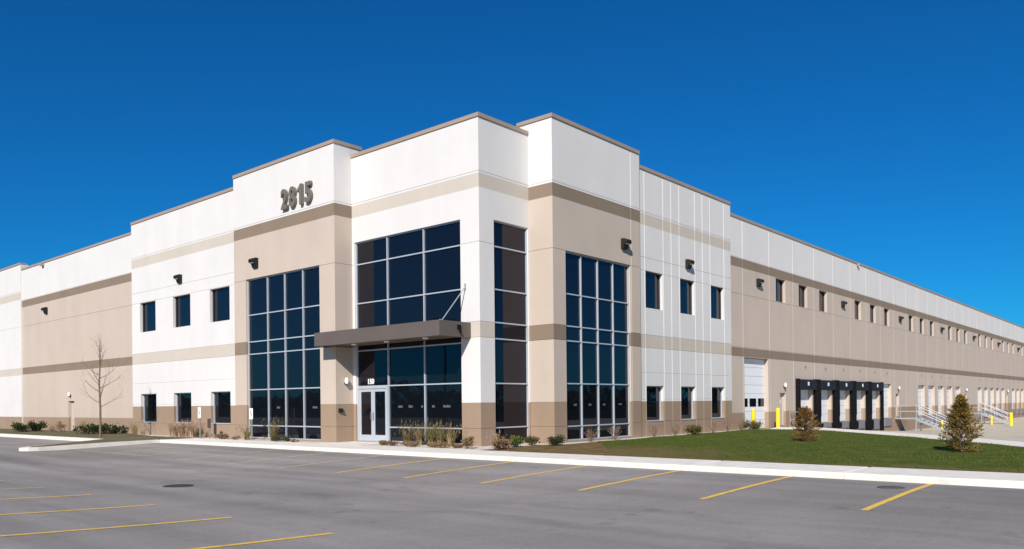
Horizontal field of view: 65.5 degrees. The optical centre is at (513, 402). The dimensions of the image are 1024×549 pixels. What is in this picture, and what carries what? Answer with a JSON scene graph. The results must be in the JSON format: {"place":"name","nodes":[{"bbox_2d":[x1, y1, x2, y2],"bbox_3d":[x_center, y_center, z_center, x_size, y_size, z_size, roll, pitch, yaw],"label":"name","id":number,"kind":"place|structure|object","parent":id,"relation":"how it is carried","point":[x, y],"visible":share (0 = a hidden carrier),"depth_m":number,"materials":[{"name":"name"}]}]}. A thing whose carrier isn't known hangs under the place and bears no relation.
{"place":"outdoors","nodes":[
{"label":"outdoors","id":0,"kind":"place"},
{"bbox_2d":[0,429,189,446],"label":"island turf","id":1,"kind":"structure","parent":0,"point":[117,437],"depth_m":45.52,"materials":[{"name":"green plant"}]},
{"bbox_2d":[10,420,48,431],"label":"shrub","id":2,"kind":"object","parent":1,"relation":"on","point":[31,426],"visible":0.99,"depth_m":56.41,"materials":[{"name":"green plant"}]},
{"bbox_2d":[56,421,66,431],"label":"shrub","id":3,"kind":"object","parent":1,"relation":"on","point":[59,427],"visible":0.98,"depth_m":55.25,"materials":[{"name":"brown plant"}]},
{"bbox_2d":[71,422,128,433],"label":"shrub","id":4,"kind":"object","parent":1,"relation":"on","point":[106,429],"visible":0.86,"depth_m":49.81,"materials":[{"name":"green plant"}]},
{"bbox_2d":[77,336,128,437],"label":"bare tree","id":5,"kind":"object","parent":1,"relation":"on","point":[100,406],"visible":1,"depth_m":44.06,"materials":[{"name":"brown plant"}]},
{"bbox_2d":[127,421,141,434],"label":"ornamental grass","id":6,"kind":"object","parent":1,"relation":"on","point":[134,430],"depth_m":47.98,"materials":[{"name":"plant"}]},
{"bbox_2d":[166,423,182,436],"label":"ornamental grass","id":7,"kind":"object","parent":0,"point":[174,432],"depth_m":44.83,"materials":[{"name":"plant"}]},
{"bbox_2d":[171,420,189,436],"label":"ornamental grass","id":8,"kind":"object","parent":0,"point":[180,429],"depth_m":44.12,"materials":[{"name":"plant"}]},
{"bbox_2d":[179,419,202,436],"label":"ornamental grass","id":9,"kind":"object","parent":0,"point":[189,434],"depth_m":43.53,"materials":[{"name":"plant"}]},
{"bbox_2d":[186,423,205,437],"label":"ornamental grass","id":10,"kind":"object","parent":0,"point":[196,429],"depth_m":42.90,"materials":[{"name":"plant"}]},
{"bbox_2d":[138,434,331,442],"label":"gravel bed","id":11,"kind":"object","parent":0,"point":[243,439],"visible":0.21,"depth_m":40.02,"materials":[{"name":"gravel"}]},
{"bbox_2d":[207,419,210,438],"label":"sign post","id":12,"kind":"object","parent":11,"relation":"on","point":[209,423],"visible":1,"depth_m":41.71,"materials":[{"name":"brown"}]},
{"bbox_2d":[210,433,239,438],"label":"shrub","id":13,"kind":"object","parent":11,"relation":"on","point":[222,436],"visible":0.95,"depth_m":40.78,"materials":[{"name":"brown plant"}]},
{"bbox_2d":[271,435,290,441],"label":"shrub","id":14,"kind":"object","parent":11,"relation":"on","point":[284,439],"visible":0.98,"depth_m":37.45,"materials":[{"name":"green plant"}]},
{"bbox_2d":[236,425,250,439],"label":"ornamental grass","id":15,"kind":"object","parent":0,"point":[246,435],"depth_m":39.72,"materials":[{"name":"plant"}]},
{"bbox_2d":[263,417,286,439],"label":"ornamental grass","id":16,"kind":"object","parent":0,"point":[274,433],"depth_m":38.06,"materials":[{"name":"plant"}]},
{"bbox_2d":[324,441,378,444],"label":"entry pavement","id":17,"kind":"structure","parent":0,"point":[357,443],"depth_m":34.80,"materials":[{"name":"concrete"}]},
{"bbox_2d":[394,419,424,440],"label":"ornamental grass","id":18,"kind":"object","parent":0,"point":[405,436],"depth_m":33.43,"materials":[{"name":"plant"}]},
{"bbox_2d":[404,421,437,444],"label":"ornamental grass","id":19,"kind":"object","parent":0,"point":[419,438],"depth_m":32.91,"materials":[{"name":"plant"}]},
{"bbox_2d":[404,418,451,442],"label":"ornamental grass","id":20,"kind":"object","parent":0,"point":[429,439],"depth_m":32.57,"materials":[{"name":"plant"}]},
{"bbox_2d":[416,421,457,444],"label":"ornamental grass","id":21,"kind":"object","parent":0,"point":[440,438],"depth_m":32.10,"materials":[{"name":"plant"}]},
{"bbox_2d":[438,424,465,446],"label":"ornamental grass","id":22,"kind":"object","parent":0,"point":[450,441],"depth_m":31.71,"materials":[{"name":"plant"}]},
{"bbox_2d":[369,443,550,449],"bbox_3d":[-2.295,1.902,33.078,6.880,0.342,4.900,-1,0,41],"label":"gravel bed","id":23,"kind":"object","parent":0,"point":[464,447],"depth_m":31.50,"materials":[{"name":"gravel"}]},
{"bbox_2d":[386,440,399,445],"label":"tuft","id":24,"kind":"object","parent":23,"relation":"on","point":[392,443],"visible":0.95,"depth_m":32.78,"materials":[{"name":"brown plant"}]},
{"bbox_2d":[404,440,417,446],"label":"tuft","id":25,"kind":"object","parent":23,"relation":"on","point":[413,444],"visible":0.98,"depth_m":31.49,"materials":[{"name":"brown plant"}]},
{"bbox_2d":[426,442,441,447],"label":"tuft","id":26,"kind":"object","parent":23,"relation":"on","point":[432,445],"visible":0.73,"depth_m":31.03,"materials":[{"name":"brown plant"}]},
{"bbox_2d":[435,442,450,447],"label":"tuft","id":27,"kind":"object","parent":23,"relation":"on","point":[445,444],"visible":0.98,"depth_m":30.63,"materials":[{"name":"brown plant"}]},
{"bbox_2d":[451,443,462,447],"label":"tuft","id":28,"kind":"object","parent":23,"relation":"on","point":[458,445],"visible":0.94,"depth_m":30.43,"materials":[{"name":"brown plant"}]},
{"bbox_2d":[461,435,475,448],"bbox_3d":[-1.696,1.483,30.051,0.607,0.567,0.608,-1,0,-2],"label":"shrub","id":29,"kind":"object","parent":23,"relation":"on","point":[468,442],"visible":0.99,"depth_m":29.95,"materials":[{"name":"brown plant"}]},
{"bbox_2d":[524,434,540,444],"bbox_3d":[0.733,1.491,31.872,0.632,0.493,0.603,-1,0,19],"label":"shrub","id":30,"kind":"object","parent":23,"relation":"on","point":[532,440],"visible":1,"depth_m":31.79,"materials":[{"name":"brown plant"}]},
{"bbox_2d":[486,429,505,448],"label":"ornamental grass","id":31,"kind":"object","parent":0,"point":[495,447],"depth_m":29.63,"materials":[{"name":"plant"}]},
{"bbox_2d":[0,437,1023,548],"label":"parking lot","id":32,"kind":"structure","parent":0,"point":[385,506],"depth_m":14.81,"materials":[{"name":"grey asphalt"}]},
{"bbox_2d":[0,494,89,499],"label":"parking line","id":33,"kind":"object","parent":32,"relation":"on","point":[41,497],"visible":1,"depth_m":16.42,"materials":[{"name":"yellow paint"}]},
{"bbox_2d":[0,505,147,514],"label":"parking line","id":34,"kind":"object","parent":32,"relation":"on","point":[73,510],"visible":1,"depth_m":14.13,"materials":[{"name":"yellow paint"}]},
{"bbox_2d":[0,517,233,536],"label":"parking line","id":35,"kind":"object","parent":32,"relation":"on","point":[113,527],"visible":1,"depth_m":11.93,"materials":[{"name":"yellow paint"}]},
{"bbox_2d":[162,484,193,486],"bbox_3d":[-8.241,2.063,19.573,0.734,0.064,0.734,-1,0,41],"label":"storm drain","id":36,"kind":"object","parent":32,"relation":"on","point":[182,485],"visible":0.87,"depth_m":19.59,"materials":[{"name":"metal"}]},
{"bbox_2d":[191,533,334,548],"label":"parking line","id":37,"kind":"object","parent":32,"relation":"on","point":[262,541],"visible":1,"depth_m":10.70,"materials":[{"name":"yellow paint"}]},
{"bbox_2d":[230,452,332,463],"bbox_3d":[-8.401,2.014,29.307,0.125,0.169,4.610,-1,0,41],"label":"parking line","id":38,"kind":"object","parent":32,"relation":"on","point":[276,458],"visible":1,"depth_m":29.03,"materials":[{"name":"yellow paint"}]},
{"bbox_2d":[281,455,384,467],"bbox_3d":[-6.017,1.988,27.249,0.125,0.166,4.610,-1,0,41],"label":"parking line","id":39,"kind":"object","parent":32,"relation":"on","point":[331,461],"visible":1,"depth_m":27.06,"materials":[{"name":"yellow paint"}]},
{"bbox_2d":[336,458,445,472],"bbox_3d":[-3.708,1.961,25.257,0.125,0.159,4.610,-1,0,41],"label":"parking line","id":40,"kind":"object","parent":32,"relation":"on","point":[389,465],"visible":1,"depth_m":25.01,"materials":[{"name":"yellow paint"}]},
{"bbox_2d":[403,461,513,477],"bbox_3d":[-1.452,1.933,23.310,0.125,0.148,4.610,-1,0,41],"label":"parking line","id":41,"kind":"object","parent":32,"relation":"on","point":[455,469],"visible":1,"depth_m":23.10,"materials":[{"name":"yellow paint"}]},
{"bbox_2d":[481,465,588,482],"bbox_3d":[0.683,1.905,21.468,0.125,0.135,4.610,-1,0,41],"label":"parking line","id":42,"kind":"object","parent":32,"relation":"on","point":[531,474],"visible":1,"depth_m":21.21,"materials":[{"name":"yellow paint"}]},
{"bbox_2d":[580,470,682,489],"bbox_3d":[2.970,1.874,19.495,0.125,0.118,4.610,-1,0,41],"label":"parking line","id":43,"kind":"object","parent":32,"relation":"on","point":[628,480],"visible":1,"depth_m":19.22,"materials":[{"name":"yellow paint"}]},
{"bbox_2d":[700,476,793,498],"bbox_3d":[5.240,1.840,17.535,0.125,0.097,4.610,-1,0,41],"label":"parking line","id":44,"kind":"object","parent":32,"relation":"on","point":[744,487],"visible":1,"depth_m":17.28,"materials":[{"name":"yellow paint"}]},
{"bbox_2d":[877,486,904,488],"bbox_3d":[7.909,1.794,16.678,0.551,0.064,0.551,-1,0,41],"label":"storm drain","id":45,"kind":"object","parent":32,"relation":"on","point":[890,487],"visible":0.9,"depth_m":16.61,"materials":[{"name":"metal"}]},
{"bbox_2d":[861,484,932,509],"bbox_3d":[7.572,1.804,15.523,0.125,0.072,4.610,-1,0,41],"label":"parking line","id":46,"kind":"object","parent":32,"relation":"on","point":[892,498],"visible":1,"depth_m":15.16,"materials":[{"name":"yellow paint"}]},
{"bbox_2d":[0,0,1023,326],"label":"sky","id":47,"kind":"structure","parent":0,"point":[886,136],"materials":[{"name":"blue"}]},
{"bbox_2d":[486,442,615,455],"bbox_3d":[3.583,1.842,29.657,7.110,0.344,7.400,-1,0,41],"label":"mulch bed","id":48,"kind":"object","parent":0,"point":[593,448],"visible":0.4,"depth_m":29.02,"materials":[{"name":"brown soil"}]},
{"bbox_2d":[490,435,512,449],"bbox_3d":[-0.440,1.458,29.215,0.900,0.572,0.603,-1,0,-23],"label":"shrub","id":49,"kind":"object","parent":48,"relation":"on","point":[502,442],"visible":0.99,"depth_m":29.12,"materials":[{"name":"brown plant"}]},
{"bbox_2d":[509,435,523,446],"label":"shrub","id":50,"kind":"object","parent":48,"relation":"on","point":[517,441],"visible":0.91,"depth_m":30.71,"materials":[{"name":"green plant"}]},
{"bbox_2d":[545,434,565,445],"bbox_3d":[1.694,1.459,31.548,0.656,0.538,0.880,-1,0,-23],"label":"shrub","id":51,"kind":"object","parent":48,"relation":"on","point":[556,440],"visible":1,"depth_m":31.39,"materials":[{"name":"green plant"}]},
{"bbox_2d":[582,429,599,441],"bbox_3d":[3.375,1.336,34.074,0.838,0.768,0.676,-1,0,7],"label":"twiggy shrub","id":52,"kind":"object","parent":48,"relation":"in","point":[591,438],"visible":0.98,"depth_m":34.02,"materials":[{"name":"brown plant"}]},
{"bbox_2d":[159,438,1023,488],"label":"sidewalk","id":53,"kind":"structure","parent":0,"point":[975,478],"depth_m":21.82,"materials":[{"name":"concrete"}]},
{"bbox_2d":[198,407,200,437],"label":"sign post","id":54,"kind":"object","parent":53,"relation":"on","point":[199,412],"visible":1,"depth_m":41.85,"materials":[{"name":"grey"}]},
{"bbox_2d":[249,408,252,439],"bbox_3d":[-12.735,1.048,38.761,0.300,1.580,0.085,-1,0,41],"label":"sign post","id":55,"kind":"object","parent":53,"relation":"on","point":[251,413],"visible":1,"depth_m":38.74,"materials":[{"name":"grey"}]},
{"bbox_2d":[561,430,734,443],"bbox_3d":[7.741,1.798,39.674,0.900,0.348,18.200,-1,0,41],"label":"gravel bed","id":56,"kind":"object","parent":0,"point":[636,438],"visible":0.1,"depth_m":36.89,"materials":[{"name":"gravel"}]},
{"bbox_2d":[608,427,621,439],"bbox_3d":[4.519,1.344,35.436,0.686,0.713,0.669,-1,0,-2],"label":"twiggy shrub","id":57,"kind":"object","parent":56,"relation":"on","point":[615,436],"visible":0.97,"depth_m":35.49,"materials":[{"name":"brown plant"}]},
{"bbox_2d":[597,429,1023,472],"bbox_3d":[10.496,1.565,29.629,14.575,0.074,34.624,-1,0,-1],"label":"lawn","id":58,"kind":"structure","parent":0,"point":[618,450],"depth_m":25.85,"materials":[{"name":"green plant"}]},
{"bbox_2d":[0,433,158,450],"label":"island kerb","id":59,"kind":"structure","parent":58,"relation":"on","point":[75,446],"depth_m":39.40,"materials":[{"name":"concrete"}]},
{"bbox_2d":[0,112,1023,445],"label":"warehouse building","id":60,"kind":"structure","parent":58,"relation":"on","point":[478,276],"depth_m":39.58,"materials":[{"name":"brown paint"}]},
{"bbox_2d":[71,401,73,430],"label":"door","id":61,"kind":"structure","parent":60,"relation":"in","point":[72,402],"depth_m":56.55,"materials":[{"name":"beige paint"}]},
{"bbox_2d":[143,301,155,331],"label":"window","id":62,"kind":"structure","parent":60,"relation":"in","point":[149,313],"depth_m":48.65,"materials":[{"name":"blue"}]},
{"bbox_2d":[143,394,156,421],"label":"window","id":63,"kind":"structure","parent":60,"relation":"in","point":[150,413],"depth_m":48.65,"materials":[{"name":"glass"}]},
{"bbox_2d":[175,294,189,326],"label":"window","id":64,"kind":"structure","parent":60,"relation":"in","point":[182,303],"depth_m":45.87,"materials":[{"name":"blue glass"}]},
{"bbox_2d":[176,393,190,422],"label":"window","id":65,"kind":"structure","parent":60,"relation":"in","point":[183,400],"depth_m":45.93,"materials":[{"name":"glass"}]},
{"bbox_2d":[212,287,229,321],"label":"window","id":66,"kind":"structure","parent":60,"relation":"in","point":[221,297],"depth_m":43.10,"materials":[{"name":"blue glass"}]},
{"bbox_2d":[213,391,230,422],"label":"window","id":67,"kind":"structure","parent":60,"relation":"in","point":[222,400],"depth_m":43.10,"materials":[{"name":"glass"}]},
{"bbox_2d":[247,266,320,439],"bbox_3d":[-11.207,-2.288,38.888,6.292,8.092,0.102,-1,0,41],"label":"window","id":68,"kind":"structure","parent":60,"relation":"in","point":[284,308],"depth_m":38.75,"materials":[{"name":"glass"}]},
{"bbox_2d":[358,386,387,441],"bbox_3d":[-6.310,0.498,35.950,2.090,2.490,0.180,-1,0,41],"label":"entrance door","id":69,"kind":"structure","parent":60,"relation":"in","point":[372,401],"depth_m":35.92,"materials":[{"name":"metal"}]},
{"bbox_2d":[356,220,461,443],"bbox_3d":[-4.607,-2.834,34.457,6.802,9.092,0.102,-1,0,41],"label":"window","id":70,"kind":"structure","parent":60,"relation":"in","point":[415,275],"depth_m":34.20,"materials":[{"name":"glass"}]},
{"bbox_2d":[494,220,528,440],"bbox_3d":[-0.117,-2.884,32.994,0.090,9.022,2.152,-1,0,41],"label":"window","id":71,"kind":"structure","parent":60,"relation":"in","point":[510,241],"depth_m":33.06,"materials":[{"name":"glass"}]},
{"bbox_2d":[565,251,629,440],"bbox_3d":[3.784,-2.428,35.602,0.102,8.032,5.032,-1,0,41],"label":"window","id":72,"kind":"structure","parent":60,"relation":"in","point":[597,290],"depth_m":35.54,"materials":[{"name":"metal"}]},
{"bbox_2d":[645,271,659,309],"bbox_3d":[6.809,-5.543,39.444,0.090,1.802,1.622,-1,0,41],"label":"window","id":73,"kind":"structure","parent":60,"relation":"in","point":[652,280],"depth_m":39.61,"materials":[{"name":"blue glass"}]},
{"bbox_2d":[647,386,660,420],"bbox_3d":[6.864,0.031,39.444,0.090,1.732,1.622,-1,0,41],"label":"window","id":74,"kind":"structure","parent":60,"relation":"in","point":[653,392],"depth_m":39.60,"materials":[{"name":"glass"}]},
{"bbox_2d":[680,279,691,314],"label":"window","id":75,"kind":"structure","parent":60,"relation":"in","point":[685,286],"depth_m":42.16,"materials":[{"name":"blue"}]},
{"bbox_2d":[681,387,692,418],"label":"window","id":76,"kind":"structure","parent":60,"relation":"in","point":[686,392],"depth_m":42.18,"materials":[{"name":"glass"}]},
{"bbox_2d":[711,286,720,318],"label":"window","id":77,"kind":"structure","parent":60,"relation":"in","point":[715,292],"depth_m":44.76,"materials":[{"name":"blue"}]},
{"bbox_2d":[712,387,721,417],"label":"window","id":78,"kind":"structure","parent":60,"relation":"in","point":[716,391],"depth_m":44.76,"materials":[{"name":"glass"}]},
{"bbox_2d":[776,279,782,302],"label":"window","id":79,"kind":"structure","parent":60,"relation":"in","point":[778,282],"depth_m":51.92,"materials":[{"name":"grey"}]},
{"bbox_2d":[780,393,783,425],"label":"door","id":80,"kind":"structure","parent":60,"relation":"in","point":[781,394],"depth_m":51.89,"materials":[{"name":"beige paint"}]},
{"bbox_2d":[799,285,804,306],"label":"window","id":81,"kind":"structure","parent":60,"relation":"in","point":[801,288],"depth_m":54.80,"materials":[{"name":"grey"}]},
{"bbox_2d":[801,390,807,418],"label":"dock door","id":82,"kind":"structure","parent":60,"relation":"in","point":[804,393],"depth_m":55.08,"materials":[{"name":"white paint"}]},
{"bbox_2d":[819,291,823,311],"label":"window","id":83,"kind":"structure","parent":60,"relation":"in","point":[821,294],"depth_m":57.69,"materials":[{"name":"grey"}]},
{"bbox_2d":[821,390,827,421],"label":"dock door","id":84,"kind":"structure","parent":60,"relation":"in","point":[824,393],"depth_m":58.00,"materials":[{"name":"white paint"}]},
{"bbox_2d":[840,390,844,420],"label":"dock door","id":85,"kind":"structure","parent":60,"relation":"in","point":[842,392],"depth_m":60.91,"materials":[{"name":"white paint"}]},
{"bbox_2d":[855,301,858,319],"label":"window","id":86,"kind":"structure","parent":60,"relation":"in","point":[856,302],"depth_m":63.56,"materials":[{"name":"grey"}]},
{"bbox_2d":[857,391,860,419],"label":"dock door","id":87,"kind":"structure","parent":60,"relation":"in","point":[858,392],"depth_m":63.85,"materials":[{"name":"white paint"}]},
{"bbox_2d":[870,305,872,322],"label":"window","id":88,"kind":"structure","parent":60,"relation":"in","point":[871,307],"depth_m":66.45,"materials":[{"name":"grey"}]},
{"bbox_2d":[872,391,875,418],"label":"dock door","id":89,"kind":"structure","parent":60,"relation":"in","point":[873,392],"depth_m":66.79,"materials":[{"name":"white paint"}]},
{"bbox_2d":[884,309,886,325],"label":"window","id":90,"kind":"structure","parent":60,"relation":"in","point":[885,310],"depth_m":69.40,"materials":[{"name":"grey"}]},
{"bbox_2d":[884,384,887,417],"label":"dock door","id":91,"kind":"structure","parent":60,"relation":"in","point":[885,385],"depth_m":69.34,"materials":[{"name":"white paint"}]},
{"bbox_2d":[918,385,921,415],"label":"dock door","id":92,"kind":"structure","parent":60,"relation":"in","point":[919,387],"depth_m":77.63,"materials":[{"name":"white paint"}]},
{"bbox_2d":[928,386,931,414],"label":"dock door","id":93,"kind":"structure","parent":60,"relation":"in","point":[929,387],"depth_m":80.75,"materials":[{"name":"white paint"}]},
{"bbox_2d":[938,386,940,413],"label":"dock door","id":94,"kind":"structure","parent":60,"relation":"in","point":[939,387],"depth_m":83.55,"materials":[{"name":"white paint"}]},
{"bbox_2d":[947,387,949,413],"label":"dock door","id":95,"kind":"structure","parent":60,"relation":"in","point":[948,388],"depth_m":86.53,"materials":[{"name":"white paint"}]},
{"bbox_2d":[990,388,991,410],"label":"dock door","id":96,"kind":"structure","parent":60,"relation":"in","point":[990,388],"depth_m":103.88,"materials":[{"name":"white paint"}]},
{"bbox_2d":[648,420,659,436],"bbox_3d":[6.620,1.180,37.708,0.870,0.918,0.632,-1,0,-6],"label":"twiggy shrub","id":97,"kind":"object","parent":58,"relation":"on","point":[653,434],"visible":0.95,"depth_m":37.60,"materials":[{"name":"brown plant"}]},
{"bbox_2d":[668,421,683,435],"bbox_3d":[7.969,1.240,39.212,0.789,0.819,0.644,-1,0,-8],"label":"twiggy shrub","id":98,"kind":"object","parent":58,"relation":"on","point":[676,431],"visible":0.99,"depth_m":39.18,"materials":[{"name":"brown plant"}]},
{"bbox_2d":[683,423,702,434],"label":"shrub","id":99,"kind":"object","parent":58,"relation":"on","point":[693,429],"visible":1,"depth_m":40.14,"materials":[{"name":"green plant"}]},
{"bbox_2d":[707,420,719,431],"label":"twiggy shrub","id":100,"kind":"object","parent":58,"relation":"on","point":[713,428],"visible":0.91,"depth_m":42.17,"materials":[{"name":"brown plant"}]},
{"bbox_2d":[723,417,732,431],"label":"twiggy shrub","id":101,"kind":"object","parent":58,"relation":"on","point":[727,428],"visible":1,"depth_m":43.44,"materials":[{"name":"brown plant"}]},
{"bbox_2d":[736,417,746,430],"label":"twiggy shrub","id":102,"kind":"object","parent":58,"relation":"on","point":[740,426],"visible":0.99,"depth_m":44.74,"materials":[{"name":"brown plant"}]},
{"bbox_2d":[740,419,762,429],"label":"shrub","id":103,"kind":"object","parent":58,"relation":"on","point":[754,425],"visible":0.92,"depth_m":45.68,"materials":[{"name":"green plant"}]},
{"bbox_2d":[751,409,754,421],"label":"bollard","id":104,"kind":"object","parent":58,"relation":"on","point":[752,414],"visible":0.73,"depth_m":46.38,"materials":[{"name":"metal"}]},
{"bbox_2d":[789,405,822,440],"bbox_3d":[11.804,0.868,31.945,1.334,1.550,1.294,-1,0,-38],"label":"young conifer","id":105,"kind":"object","parent":58,"relation":"on","point":[805,414],"visible":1,"depth_m":31.84,"materials":[{"name":"brown plant"}]},
{"bbox_2d":[936,393,986,451],"bbox_3d":[13.835,0.650,24.674,1.388,1.937,1.476,-1,0,39],"label":"young conifer","id":106,"kind":"object","parent":58,"relation":"on","point":[960,411],"visible":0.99,"depth_m":24.55,"materials":[{"name":"green plant"}]},
{"bbox_2d":[771,427,1023,446],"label":"concrete strip","id":107,"kind":"object","parent":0,"point":[1010,443],"visible":0.26,"depth_m":36.87,"materials":[{"name":"white concrete"}]},
{"bbox_2d":[776,408,779,427],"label":"bollard","id":108,"kind":"object","parent":107,"relation":"on","point":[777,417],"visible":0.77,"depth_m":49.11,"materials":[{"name":"metal"}]},
{"bbox_2d":[895,405,951,431],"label":"metal staircase","id":109,"kind":"structure","parent":0,"point":[930,423],"depth_m":69.50,"materials":[{"name":"metal"}]},
{"bbox_2d":[866,417,1023,441],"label":"truck court","id":110,"kind":"object","parent":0,"point":[997,430],"visible":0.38,"depth_m":68.55,"materials":[{"name":"concrete"}]},
{"bbox_2d":[969,403,1008,423],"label":"metal staircase","id":111,"kind":"structure","parent":110,"relation":"on","point":[984,414],"depth_m":89.84,"materials":[{"name":"metal"}]},
{"bbox_2d":[1009,413,1012,425],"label":"bollard","id":112,"kind":"object","parent":110,"relation":"on","point":[1010,419],"visible":0.91,"depth_m":82.67,"materials":[{"name":"metal"}]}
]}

